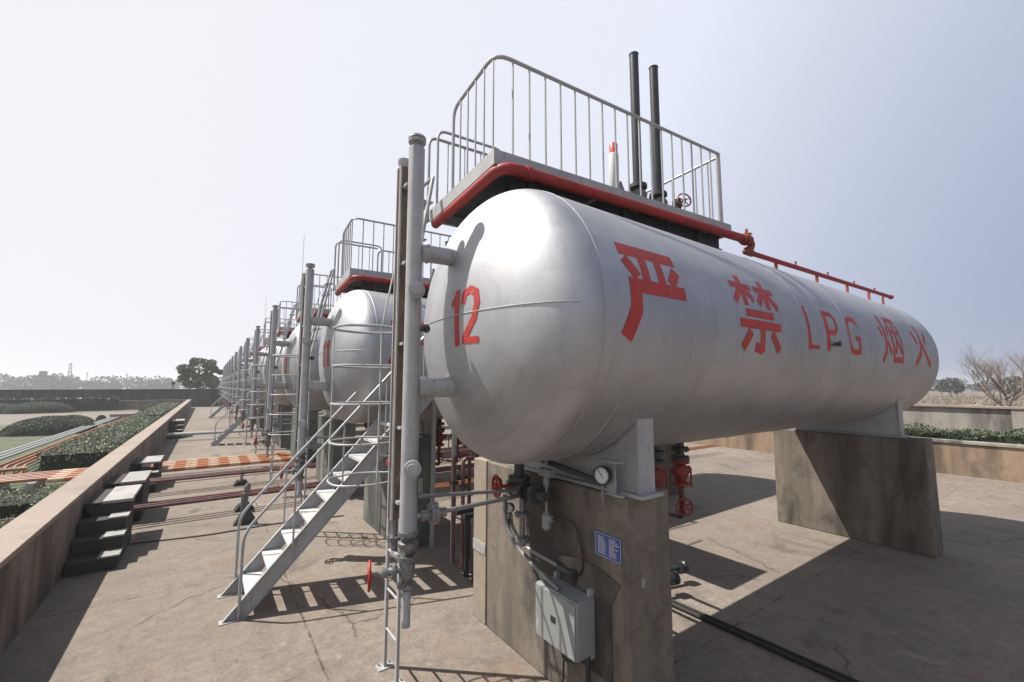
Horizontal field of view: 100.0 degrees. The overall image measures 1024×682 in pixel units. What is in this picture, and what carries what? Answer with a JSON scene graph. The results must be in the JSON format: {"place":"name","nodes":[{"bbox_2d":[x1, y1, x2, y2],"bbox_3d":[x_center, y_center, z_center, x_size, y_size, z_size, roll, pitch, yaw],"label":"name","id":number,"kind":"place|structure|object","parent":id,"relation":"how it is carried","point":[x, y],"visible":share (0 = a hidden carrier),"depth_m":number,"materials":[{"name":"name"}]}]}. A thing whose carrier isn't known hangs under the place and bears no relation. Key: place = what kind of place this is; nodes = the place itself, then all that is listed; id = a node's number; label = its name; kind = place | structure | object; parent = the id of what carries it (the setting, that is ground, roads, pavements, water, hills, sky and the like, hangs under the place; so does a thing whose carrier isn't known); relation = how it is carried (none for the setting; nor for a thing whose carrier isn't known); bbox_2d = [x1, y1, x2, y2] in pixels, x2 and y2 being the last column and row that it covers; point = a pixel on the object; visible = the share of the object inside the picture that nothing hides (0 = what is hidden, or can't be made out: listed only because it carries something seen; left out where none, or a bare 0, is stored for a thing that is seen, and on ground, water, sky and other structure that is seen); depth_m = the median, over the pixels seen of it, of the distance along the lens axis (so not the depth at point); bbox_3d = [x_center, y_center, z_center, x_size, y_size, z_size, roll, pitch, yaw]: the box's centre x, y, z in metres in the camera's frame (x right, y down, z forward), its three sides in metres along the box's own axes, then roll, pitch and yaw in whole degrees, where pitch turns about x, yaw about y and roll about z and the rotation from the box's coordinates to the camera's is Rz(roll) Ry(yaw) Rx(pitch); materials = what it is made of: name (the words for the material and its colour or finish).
{"place":"outdoors","nodes":[
{"label":"outdoors","id":0,"kind":"place"},
{"bbox_2d":[31,371,51,389],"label":"distant building","id":1,"kind":"structure","parent":0,"point":[42,381],"depth_m":206.89,"materials":[{"name":"concrete"}]},
{"bbox_2d":[0,409,138,490],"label":"lawn","id":2,"kind":"structure","parent":0,"point":[7,443],"depth_m":20.14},
{"bbox_2d":[0,467,61,490],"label":"orange manifold","id":3,"kind":"object","parent":2,"relation":"on","point":[34,479],"visible":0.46,"depth_m":11.76,"materials":[{"name":"paint"}]},
{"bbox_2d":[0,417,111,454],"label":"garden pipe","id":4,"kind":"object","parent":3,"relation":"on","point":[16,448],"visible":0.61,"depth_m":19.45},
{"bbox_2d":[0,413,124,457],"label":"garden pipe","id":5,"kind":"object","parent":3,"relation":"on","point":[17,450],"visible":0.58,"depth_m":19.05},
{"bbox_2d":[0,483,63,518],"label":"hedge","id":6,"kind":"object","parent":2,"relation":"on","point":[16,502],"visible":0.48,"depth_m":8.70,"materials":[{"name":"green plant"}]},
{"bbox_2d":[1,401,75,413],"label":"round bush","id":7,"kind":"object","parent":2,"relation":"on","point":[35,407],"visible":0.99,"depth_m":43.88,"materials":[{"name":"green plant"}]},
{"bbox_2d":[0,415,97,436],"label":"round bush","id":8,"kind":"object","parent":2,"relation":"on","point":[47,425],"visible":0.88,"depth_m":24.77,"materials":[{"name":"green plant"}]},
{"bbox_2d":[0,396,119,410],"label":"hedge","id":9,"kind":"object","parent":2,"relation":"on","point":[93,403],"visible":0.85,"depth_m":48.02,"materials":[{"name":"green plant"}]},
{"bbox_2d":[0,417,125,466],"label":"garden pipe","id":10,"kind":"object","parent":2,"relation":"on","point":[18,458],"visible":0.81,"depth_m":17.45,"materials":[{"name":"metal"}]},
{"bbox_2d":[35,415,162,471],"bbox_3d":[-19.351,4.632,21.365,1.848,0.906,19.370,4,-7,-35],"label":"hedge","id":11,"kind":"object","parent":2,"relation":"on","point":[90,449],"visible":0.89,"depth_m":15.00,"materials":[{"name":"green plant"}]},
{"bbox_2d":[109,412,168,421],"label":"garden kerb","id":12,"kind":"structure","parent":2,"relation":"on","point":[120,416],"depth_m":33.63,"materials":[{"name":"concrete"}]},
{"bbox_2d":[0,413,127,460],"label":"garden pipe","id":13,"kind":"object","parent":12,"relation":"attached to","point":[25,450],"visible":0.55,"depth_m":18.61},
{"bbox_2d":[117,399,186,409],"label":"return wall","id":14,"kind":"structure","parent":2,"relation":"on","point":[129,404],"depth_m":51.37,"materials":[{"name":"concrete"}]},
{"bbox_2d":[132,402,180,416],"bbox_3d":[-33.620,6.686,41.319,1.921,0.941,25.183,4,-7,-35],"label":"hedge","id":15,"kind":"object","parent":2,"relation":"on","point":[162,409],"visible":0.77,"depth_m":36.67,"materials":[{"name":"green plant"}]},
{"bbox_2d":[0,411,138,424],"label":"garden path","id":16,"kind":"structure","parent":0,"point":[7,419],"depth_m":40.70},
{"bbox_2d":[275,404,294,447],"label":"concrete pier","id":17,"kind":"structure","parent":0,"point":[282,441],"depth_m":19.88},
{"bbox_2d":[256,347,289,405],"bbox_3d":[-7.709,1.925,22.971,10.635,2.730,2.574,4,-7,-35],"label":"storage tank","id":18,"kind":"object","parent":17,"relation":"on","point":[262,395],"visible":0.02,"depth_m":19.51,"materials":[{"name":"metal"}]},
{"bbox_2d":[235,338,263,426],"bbox_3d":[-11.814,1.902,19.893,1.560,4.035,0.453,4,-7,-37],"label":"level gauge","id":19,"kind":"object","parent":18,"relation":"attached to","point":[245,375],"visible":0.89,"depth_m":19.57,"materials":[{"name":"grey paint"}]},
{"bbox_2d":[290,408,318,462],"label":"concrete pier","id":20,"kind":"structure","parent":0,"point":[313,428],"depth_m":15.94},
{"bbox_2d":[263,338,311,410],"bbox_3d":[-4.832,1.506,18.903,10.635,2.730,2.574,4,-7,-35],"label":"storage tank","id":21,"kind":"object","parent":20,"relation":"on","point":[282,399],"visible":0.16,"depth_m":15.51,"materials":[{"name":"metal"}]},
{"bbox_2d":[242,326,289,437],"bbox_3d":[-8.937,1.483,15.825,1.560,4.035,0.453,4,-7,-37],"label":"level gauge","id":22,"kind":"object","parent":21,"relation":"attached to","point":[255,371],"visible":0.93,"depth_m":15.51,"materials":[{"name":"grey paint"}]},
{"bbox_2d":[277,301,333,337],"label":"access platform","id":23,"kind":"structure","parent":21,"relation":"on","point":[279,328],"depth_m":16.59,"materials":[{"name":"grey paint"}]},
{"bbox_2d":[315,415,355,489],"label":"concrete pier","id":24,"kind":"structure","parent":0,"point":[336,454],"depth_m":11.95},
{"bbox_2d":[282,325,340,419],"bbox_3d":[-1.955,1.087,14.836,10.635,2.730,2.574,4,-7,-35],"label":"storage tank","id":25,"kind":"object","parent":24,"relation":"on","point":[318,401],"visible":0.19,"depth_m":11.45,"materials":[{"name":"metal"}]},
{"bbox_2d":[254,305,316,456],"bbox_3d":[-6.060,1.064,11.758,1.560,4.035,0.453,4,-7,-37],"label":"level gauge","id":26,"kind":"object","parent":25,"relation":"attached to","point":[274,342],"visible":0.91,"depth_m":11.46,"materials":[{"name":"grey paint"}]},
{"bbox_2d":[295,274,340,318],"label":"access platform","id":27,"kind":"structure","parent":25,"relation":"on","point":[328,310],"depth_m":13.43,"materials":[{"name":"grey paint"}]},
{"bbox_2d":[217,336,456,626],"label":"steel staircase","id":28,"kind":"structure","parent":0,"point":[253,582],"depth_m":6.11,"materials":[{"name":"metal"}]},
{"bbox_2d":[363,428,430,546],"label":"concrete pier","id":29,"kind":"structure","parent":0,"point":[375,509],"depth_m":8.12,"materials":[{"name":"stained concrete"}]},
{"bbox_2d":[319,290,443,437],"bbox_3d":[0.922,0.668,10.768,10.635,2.730,2.574,4,-7,-35],"label":"storage tank","id":30,"kind":"object","parent":29,"relation":"on","point":[361,307],"visible":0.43,"depth_m":7.31,"materials":[{"name":"metal"}]},
{"bbox_2d":[280,263,359,496],"bbox_3d":[-3.252,0.654,7.787,1.560,4.035,0.453,4,-7,-37],"label":"level gauge","id":31,"kind":"object","parent":30,"relation":"attached to","point":[305,385],"visible":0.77,"depth_m":7.49,"materials":[{"name":"grey paint"}]},
{"bbox_2d":[335,275,429,295],"bbox_3d":[1.201,-0.836,10.798,10.410,0.450,1.723,3,-6,-24],"label":"spray pipe","id":32,"kind":"object","parent":30,"relation":"on","point":[347,283],"visible":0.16,"depth_m":8.24,"materials":[{"name":"metal"}]},
{"bbox_2d":[333,218,451,297],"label":"access platform","id":33,"kind":"structure","parent":30,"relation":"on","point":[367,286],"depth_m":8.59,"materials":[{"name":"grey paint"}]},
{"bbox_2d":[435,419,448,465],"bbox_3d":[-1.702,2.126,9.272,0.382,1.068,1.036,4,-7,-35],"label":"outlet line","id":34,"kind":"object","parent":30,"relation":"attached to","point":[440,436],"visible":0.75,"depth_m":8.88,"materials":[{"name":"red paint"}]},
{"bbox_2d":[419,419,436,435],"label":"concrete pier","id":35,"kind":"structure","parent":0,"point":[425,427],"depth_m":23.77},
{"bbox_2d":[456,469,466,479],"bbox_3d":[-1.583,4.016,13.204,0.392,0.418,0.500,4,-7,-35],"label":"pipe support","id":36,"kind":"object","parent":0,"point":[458,476],"visible":0.46,"depth_m":13.10,"materials":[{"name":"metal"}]},
{"bbox_2d":[1,463,473,520],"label":"pipeline","id":37,"kind":"object","parent":36,"relation":"on","point":[233,492],"depth_m":9.78,"materials":[{"name":"red paint"}]},
{"bbox_2d":[0,407,1023,681],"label":"yard pavement","id":38,"kind":"structure","parent":0,"point":[158,609],"depth_m":5.75,"materials":[{"name":"concrete"}]},
{"bbox_2d":[0,399,191,656],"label":"parapet wall","id":39,"kind":"structure","parent":38,"relation":"on","point":[38,539],"depth_m":5.91,"materials":[{"name":"concrete"}]},
{"bbox_2d":[63,484,141,577],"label":"concrete steps","id":40,"kind":"structure","parent":38,"relation":"on","point":[101,541],"depth_m":7.09,"materials":[{"name":"concrete"}]},
{"bbox_2d":[106,470,151,520],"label":"concrete steps","id":41,"kind":"structure","parent":38,"relation":"on","point":[139,477],"depth_m":9.22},
{"bbox_2d":[131,455,163,492],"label":"concrete steps","id":42,"kind":"structure","parent":38,"relation":"on","point":[137,463],"depth_m":12.07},
{"bbox_2d":[47,457,294,482],"bbox_3d":[-9.776,3.978,12.957,5.912,0.402,0.124,4,-7,-35],"label":"pipeline","id":43,"kind":"object","parent":38,"relation":"on","point":[69,478],"visible":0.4,"depth_m":13.18,"materials":[{"name":"orange paint"}]},
{"bbox_2d":[51,456,291,477],"bbox_3d":[-9.983,4.009,13.250,5.912,0.402,0.124,4,-7,-35],"label":"pipeline","id":44,"kind":"object","parent":38,"relation":"on","point":[189,465],"visible":0.23,"depth_m":13.43,"materials":[{"name":"orange paint"}]},
{"bbox_2d":[55,455,290,475],"bbox_3d":[-10.190,4.039,13.543,5.912,0.402,0.124,4,-7,-35],"label":"pipeline","id":45,"kind":"object","parent":38,"relation":"on","point":[188,463],"visible":0.22,"depth_m":13.68,"materials":[{"name":"orange paint"}]},
{"bbox_2d":[59,453,289,472],"bbox_3d":[-10.398,4.069,13.835,5.912,0.402,0.124,4,-7,-35],"label":"pipeline","id":46,"kind":"object","parent":38,"relation":"on","point":[190,461],"visible":0.3,"depth_m":13.99,"materials":[{"name":"orange paint"}]},
{"bbox_2d":[62,452,288,470],"bbox_3d":[-10.605,4.099,14.128,5.912,0.402,0.124,4,-7,-35],"label":"pipeline","id":47,"kind":"object","parent":38,"relation":"on","point":[191,460],"visible":0.25,"depth_m":14.34,"materials":[{"name":"orange paint"}]},
{"bbox_2d":[167,419,184,438],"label":"concrete steps","id":48,"kind":"structure","parent":38,"relation":"on","point":[176,426],"depth_m":23.56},
{"bbox_2d":[165,429,264,436],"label":"pipeline","id":49,"kind":"object","parent":38,"relation":"on","point":[202,433],"visible":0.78,"depth_m":22.68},
{"bbox_2d":[128,515,343,544],"bbox_3d":[-5.283,3.733,8.560,3.629,0.024,0.133,3,-7,-29],"label":"pipe","id":50,"kind":"object","parent":38,"relation":"on","point":[211,533],"visible":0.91,"depth_m":8.18,"materials":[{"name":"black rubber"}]},
{"bbox_2d":[210,390,264,445],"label":"steel staircase","id":51,"kind":"structure","parent":38,"relation":"on","point":[227,431],"depth_m":20.89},
{"bbox_2d":[233,469,248,486],"bbox_3d":[-7.809,3.934,12.411,0.392,0.418,0.500,4,-7,-35],"label":"pipe support","id":52,"kind":"object","parent":38,"relation":"on","point":[241,482],"visible":0.86,"depth_m":12.29,"materials":[{"name":"metal"}]},
{"bbox_2d":[122,450,471,485],"bbox_3d":[-6.426,3.859,13.151,31.000,0.072,0.072,4,-7,-35],"label":"pipeline","id":53,"kind":"object","parent":52,"relation":"on","point":[210,476],"depth_m":11.97,"materials":[{"name":"red paint"}]},
{"bbox_2d":[234,502,253,511],"bbox_3d":[-6.204,3.683,9.970,0.392,0.418,0.500,4,-7,-35],"label":"pipe support","id":54,"kind":"object","parent":38,"relation":"on","point":[238,507],"visible":0.26,"depth_m":9.87,"materials":[{"name":"grey paint"}]},
{"bbox_2d":[133,466,473,510],"bbox_3d":[-3.899,3.669,11.307,29.000,0.072,0.072,4,-7,-35],"label":"pipeline","id":55,"kind":"object","parent":54,"relation":"on","point":[216,498],"visible":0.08,"depth_m":9.48,"materials":[{"name":"red paint"}]},
{"bbox_2d":[134,464,473,506],"bbox_3d":[-4.008,3.685,11.462,29.000,0.072,0.072,4,-7,-35],"label":"pipeline","id":56,"kind":"object","parent":54,"relation":"on","point":[244,492],"depth_m":9.68,"materials":[{"name":"red paint"}]},
{"bbox_2d":[233,483,257,525],"bbox_3d":[-5.532,3.376,8.953,0.432,0.820,0.180,4,-7,-35],"label":"tripod support","id":57,"kind":"object","parent":38,"relation":"on","point":[248,517],"visible":0.84,"depth_m":8.90,"materials":[{"name":"metal"}]},
{"bbox_2d":[238,335,268,453],"bbox_3d":[-9.929,1.888,16.766,0.701,5.380,1.280,-4,-7,31],"label":"caged ladder","id":58,"kind":"object","parent":38,"relation":"on","point":[259,380],"visible":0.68,"depth_m":16.60,"materials":[{"name":"metal"}]},
{"bbox_2d":[248,304,296,485],"bbox_3d":[-7.052,1.469,12.699,0.701,5.380,1.280,-4,-7,31],"label":"caged ladder","id":59,"kind":"object","parent":38,"relation":"on","point":[291,315],"visible":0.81,"depth_m":12.58,"materials":[{"name":"metal"}]},
{"bbox_2d":[268,268,334,528],"bbox_3d":[-4.175,1.049,8.631,0.701,5.380,1.280,-4,-7,31],"label":"caged ladder","id":60,"kind":"object","parent":38,"relation":"on","point":[325,295],"visible":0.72,"depth_m":8.49,"materials":[{"name":"metal"}]},
{"bbox_2d":[326,176,434,681],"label":"caged ladder","id":61,"kind":"object","parent":38,"relation":"on","point":[385,664],"visible":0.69,"depth_m":4.37,"materials":[{"name":"metal"}]},
{"bbox_2d":[449,453,472,561],"bbox_3d":[-0.812,2.646,6.897,0.430,1.650,0.148,4,-7,-35],"label":"loop pipe","id":62,"kind":"object","parent":38,"relation":"on","point":[453,482],"visible":0.62,"depth_m":6.85,"materials":[{"name":"metal"}]},
{"bbox_2d":[455,508,473,576],"bbox_3d":[-0.102,3.046,6.903,1.795,1.045,0.197,4,-7,-35],"label":"rack pipe","id":63,"kind":"object","parent":38,"relation":"on","point":[466,548],"visible":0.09,"depth_m":6.46,"materials":[{"name":"metal"}]},
{"bbox_2d":[458,455,477,568],"bbox_3d":[-0.639,2.621,6.653,0.430,1.650,0.148,4,-7,-35],"label":"loop pipe","id":64,"kind":"object","parent":63,"relation":"attached to","point":[463,486],"visible":0.59,"depth_m":6.56,"materials":[{"name":"metal"}]},
{"bbox_2d":[462,512,473,582],"bbox_3d":[0.036,3.026,6.708,1.795,1.045,0.197,4,-7,-35],"label":"rack pipe","id":65,"kind":"object","parent":38,"relation":"on","point":[466,516],"visible":0.04,"depth_m":6.26,"materials":[{"name":"metal"}]},
{"bbox_2d":[473,457,490,624],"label":"concrete pillar","id":66,"kind":"structure","parent":38,"relation":"on","point":[480,548],"depth_m":5.32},
{"bbox_2d":[487,461,673,681],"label":"concrete pier","id":67,"kind":"structure","parent":38,"relation":"on","point":[642,636],"depth_m":3.84,"materials":[{"name":"concrete"}]},
{"bbox_2d":[510,513,577,582],"bbox_3d":[0.291,2.004,4.237,0.101,0.422,0.871,5,-8,-41],"label":"bent sampling pipe","id":68,"kind":"object","parent":67,"relation":"attached to","point":[570,574],"visible":0.84,"depth_m":4.06,"materials":[{"name":"metal"}]},
{"bbox_2d":[559,555,619,681],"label":"backing plate","id":69,"kind":"object","parent":67,"relation":"attached to","point":[603,584],"visible":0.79,"depth_m":3.67,"materials":[{"name":"concrete"}]},
{"bbox_2d":[535,570,595,664],"bbox_3d":[0.474,2.509,3.838,0.273,0.664,0.540,4,-7,-35],"label":"instrument box","id":70,"kind":"object","parent":69,"relation":"attached to","point":[565,620],"visible":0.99,"depth_m":3.69,"materials":[{"name":"grey paint"}]},
{"bbox_2d":[535,582,575,661],"bbox_3d":[0.374,2.450,3.773,0.016,0.444,0.524,4,-7,-35],"label":"door","id":71,"kind":"structure","parent":70,"relation":"in","point":[561,635],"depth_m":3.74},
{"bbox_2d":[595,530,621,564],"bbox_3d":[0.816,1.754,3.660,0.006,0.200,0.300,4,-7,-35],"label":"information sign","id":72,"kind":"object","parent":67,"relation":"attached to","point":[608,547],"visible":1,"depth_m":3.65,"materials":[{"name":"blue metal"}]},
{"bbox_2d":[596,458,624,498],"bbox_3d":[0.830,1.159,3.639,0.080,0.290,0.240,4,-7,-35],"label":"gauge bracket","id":73,"kind":"object","parent":67,"relation":"on","point":[611,485],"visible":0.86,"depth_m":3.64,"materials":[{"name":"metal"}]},
{"bbox_2d":[593,465,611,506],"bbox_3d":[0.775,1.228,3.646,0.165,0.341,0.079,-5,-8,41],"label":"pressure gauge","id":74,"kind":"object","parent":73,"relation":"attached to","point":[602,476],"visible":1,"depth_m":3.62,"materials":[{"name":"black paint"}]},
{"bbox_2d":[424,189,938,500],"bbox_3d":[3.800,0.248,6.700,10.635,2.730,2.574,4,-7,-35],"label":"storage tank","id":75,"kind":"object","parent":67,"relation":"on","point":[574,335],"visible":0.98,"depth_m":3.62,"materials":[{"name":"silver metal"}]},
{"bbox_2d":[367,133,520,628],"bbox_3d":[-0.478,0.250,3.866,1.560,4.035,0.453,4,-7,-37],"label":"level gauge","id":76,"kind":"object","parent":75,"relation":"attached to","point":[410,386],"visible":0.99,"depth_m":3.57,"materials":[{"name":"grey paint"}]},
{"bbox_2d":[491,464,560,591],"bbox_3d":[0.042,1.570,4.196,0.402,1.403,0.954,4,-7,-35],"label":"bottom valve set","id":77,"kind":"object","parent":75,"relation":"attached to","point":[535,494],"visible":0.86,"depth_m":4.21,"materials":[{"name":"metal"}]},
{"bbox_2d":[538,461,554,530],"bbox_3d":[0.329,1.415,4.119,0.090,0.770,0.180,4,-7,-35],"label":"pressure transmitter","id":78,"kind":"object","parent":77,"relation":"attached to","point":[546,472],"visible":0.96,"depth_m":4.08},
{"bbox_2d":[552,516,583,576],"bbox_3d":[0.497,1.892,3.954,0.132,0.532,0.324,5,-7,-38],"label":"instrument cable","id":79,"kind":"object","parent":78,"relation":"attached to","point":[580,543],"visible":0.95,"depth_m":3.90,"materials":[{"name":"black rubber"}]},
{"bbox_2d":[541,461,597,484],"bbox_3d":[0.533,1.210,4.032,0.060,0.140,0.756,4,-7,-36],"label":"pipe run","id":80,"kind":"object","parent":75,"relation":"attached to","point":[575,472],"visible":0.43,"depth_m":3.97,"materials":[{"name":"metal"}]},
{"bbox_2d":[427,55,731,249],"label":"access platform","id":81,"kind":"structure","parent":75,"relation":"on","point":[500,184],"depth_m":4.92,"materials":[{"name":"grey paint"}]},
{"bbox_2d":[609,142,618,187],"bbox_3d":[1.335,-2.073,5.437,0.296,0.880,0.203,1,-6,-11],"label":"relief cylinder","id":82,"kind":"object","parent":81,"relation":"on","point":[612,181],"visible":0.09,"depth_m":5.40,"materials":[{"name":"white metal"}]},
{"bbox_2d":[619,51,647,197],"bbox_3d":[1.545,-2.709,5.706,0.501,2.460,0.292,1,-6,-12],"label":"vent stack","id":83,"kind":"object","parent":81,"relation":"on","point":[634,99],"visible":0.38,"depth_m":5.74,"materials":[{"name":"black paint"}]},
{"bbox_2d":[649,64,667,203],"bbox_3d":[1.896,-2.684,5.952,0.501,2.460,0.292,1,-6,-12],"label":"vent stack","id":84,"kind":"object","parent":81,"relation":"on","point":[655,132],"visible":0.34,"depth_m":5.98,"materials":[{"name":"metal"}]},
{"bbox_2d":[654,446,667,490],"bbox_3d":[1.519,1.732,5.445,0.382,1.068,1.036,4,-7,-35],"label":"outlet line","id":85,"kind":"object","parent":75,"relation":"attached to","point":[660,474],"visible":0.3,"depth_m":5.05,"materials":[{"name":"red paint"}]},
{"bbox_2d":[431,162,893,304],"bbox_3d":[4.078,-1.255,6.730,10.410,0.450,1.723,3,-6,-24],"label":"spray pipe","id":86,"kind":"object","parent":75,"relation":"on","point":[490,176],"visible":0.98,"depth_m":4.81,"materials":[{"name":"metal"}]},
{"bbox_2d":[668,443,693,518],"bbox_3d":[1.936,1.762,5.737,0.382,1.068,1.036,4,-7,-35],"label":"outlet line","id":87,"kind":"object","parent":75,"relation":"attached to","point":[680,470],"visible":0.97,"depth_m":5.34,"materials":[{"name":"red paint"}]},
{"bbox_2d":[670,560,688,573],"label":"capped pipe","id":88,"kind":"object","parent":38,"relation":"on","point":[681,567],"visible":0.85,"depth_m":6.19,"materials":[{"name":"metal"}]},
{"bbox_2d":[672,599,860,681],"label":"ground pipe","id":89,"kind":"object","parent":38,"relation":"on","point":[831,673],"visible":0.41,"depth_m":4.67,"materials":[{"name":"black metal"}]},
{"bbox_2d":[0,0,1023,385],"label":"sky","id":90,"kind":"structure","parent":0,"point":[168,168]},
{"bbox_2d":[4,386,1023,406],"bbox_3d":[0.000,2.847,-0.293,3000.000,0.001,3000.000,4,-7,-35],"label":"ground","id":91,"kind":"structure","parent":0,"point":[968,392],"depth_m":101.27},
{"bbox_2d":[0,373,222,389],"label":"distant woods","id":92,"kind":"object","parent":91,"relation":"on","point":[61,381],"visible":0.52,"depth_m":234.84,"materials":[{"name":"green plant"}]},
{"bbox_2d":[0,389,235,406],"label":"boundary wall","id":93,"kind":"structure","parent":91,"relation":"on","point":[204,397],"depth_m":54.18,"materials":[{"name":"concrete"}]},
{"bbox_2d":[175,357,222,388],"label":"broadleaf tree","id":94,"kind":"object","parent":91,"relation":"on","point":[186,372],"visible":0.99,"depth_m":60.29,"materials":[{"name":"green plant"}]},
{"bbox_2d":[685,431,1023,482],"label":"retaining wall","id":95,"kind":"structure","parent":91,"relation":"on","point":[994,461],"depth_m":13.54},
{"bbox_2d":[934,377,965,396],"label":"tree","id":96,"kind":"object","parent":91,"relation":"on","point":[948,384],"visible":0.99,"depth_m":105.26,"materials":[{"name":"green plant"}]},
{"bbox_2d":[929,377,998,391],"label":"distant woods","id":97,"kind":"object","parent":91,"relation":"on","point":[975,387],"visible":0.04,"depth_m":199.10,"materials":[{"name":"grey plant"}]},
{"bbox_2d":[916,392,1023,406],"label":"dry reeds","id":98,"kind":"object","parent":91,"relation":"on","point":[985,399],"visible":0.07,"depth_m":62.30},
{"bbox_2d":[956,338,1023,405],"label":"bare tree","id":99,"kind":"object","parent":91,"relation":"on","point":[1006,402],"visible":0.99,"depth_m":18.25,"materials":[{"name":"brown plant"}]},
{"bbox_2d":[659,444,678,494],"bbox_3d":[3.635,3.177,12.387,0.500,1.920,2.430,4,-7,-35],"label":"valve","id":100,"kind":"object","parent":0,"point":[669,465],"depth_m":11.30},
{"bbox_2d":[773,429,943,557],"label":"concrete pier","id":101,"kind":"structure","parent":0,"point":[880,490],"depth_m":7.94,"materials":[{"name":"concrete"}]},
{"label":"planting strip","id":102,"kind":"structure","parent":0,"visible":0},
{"bbox_2d":[903,404,1023,434],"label":"wall","id":103,"kind":"structure","parent":102,"relation":"on","point":[987,418],"depth_m":15.34,"materials":[{"name":"concrete"}]},
{"bbox_2d":[904,423,1023,444],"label":"hedge","id":104,"kind":"object","parent":102,"relation":"on","point":[1011,437],"visible":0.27,"depth_m":14.01,"materials":[{"name":"green plant"}]},
{"bbox_3d":[-13.835,4.458,24.820,0.570,1.920,2.160,4,-7,-35],"label":"concrete pier","id":105,"kind":"object","parent":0,"visible":0},
{"bbox_2d":[247,356,257,397],"bbox_3d":[-10.586,2.345,27.039,10.635,2.730,2.574,4,-7,-35],"label":"storage tank","id":106,"kind":"object","parent":105,"relation":"on","point":[249,374],"visible":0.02,"depth_m":23.55,"materials":[{"name":"metal"}]},
{"bbox_2d":[230,346,243,418],"bbox_3d":[-14.691,2.321,23.961,1.560,4.035,0.453,4,-7,-37],"label":"level gauge","id":107,"kind":"object","parent":106,"relation":"attached to","point":[239,376],"visible":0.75,"depth_m":23.63,"materials":[{"name":"grey paint"}]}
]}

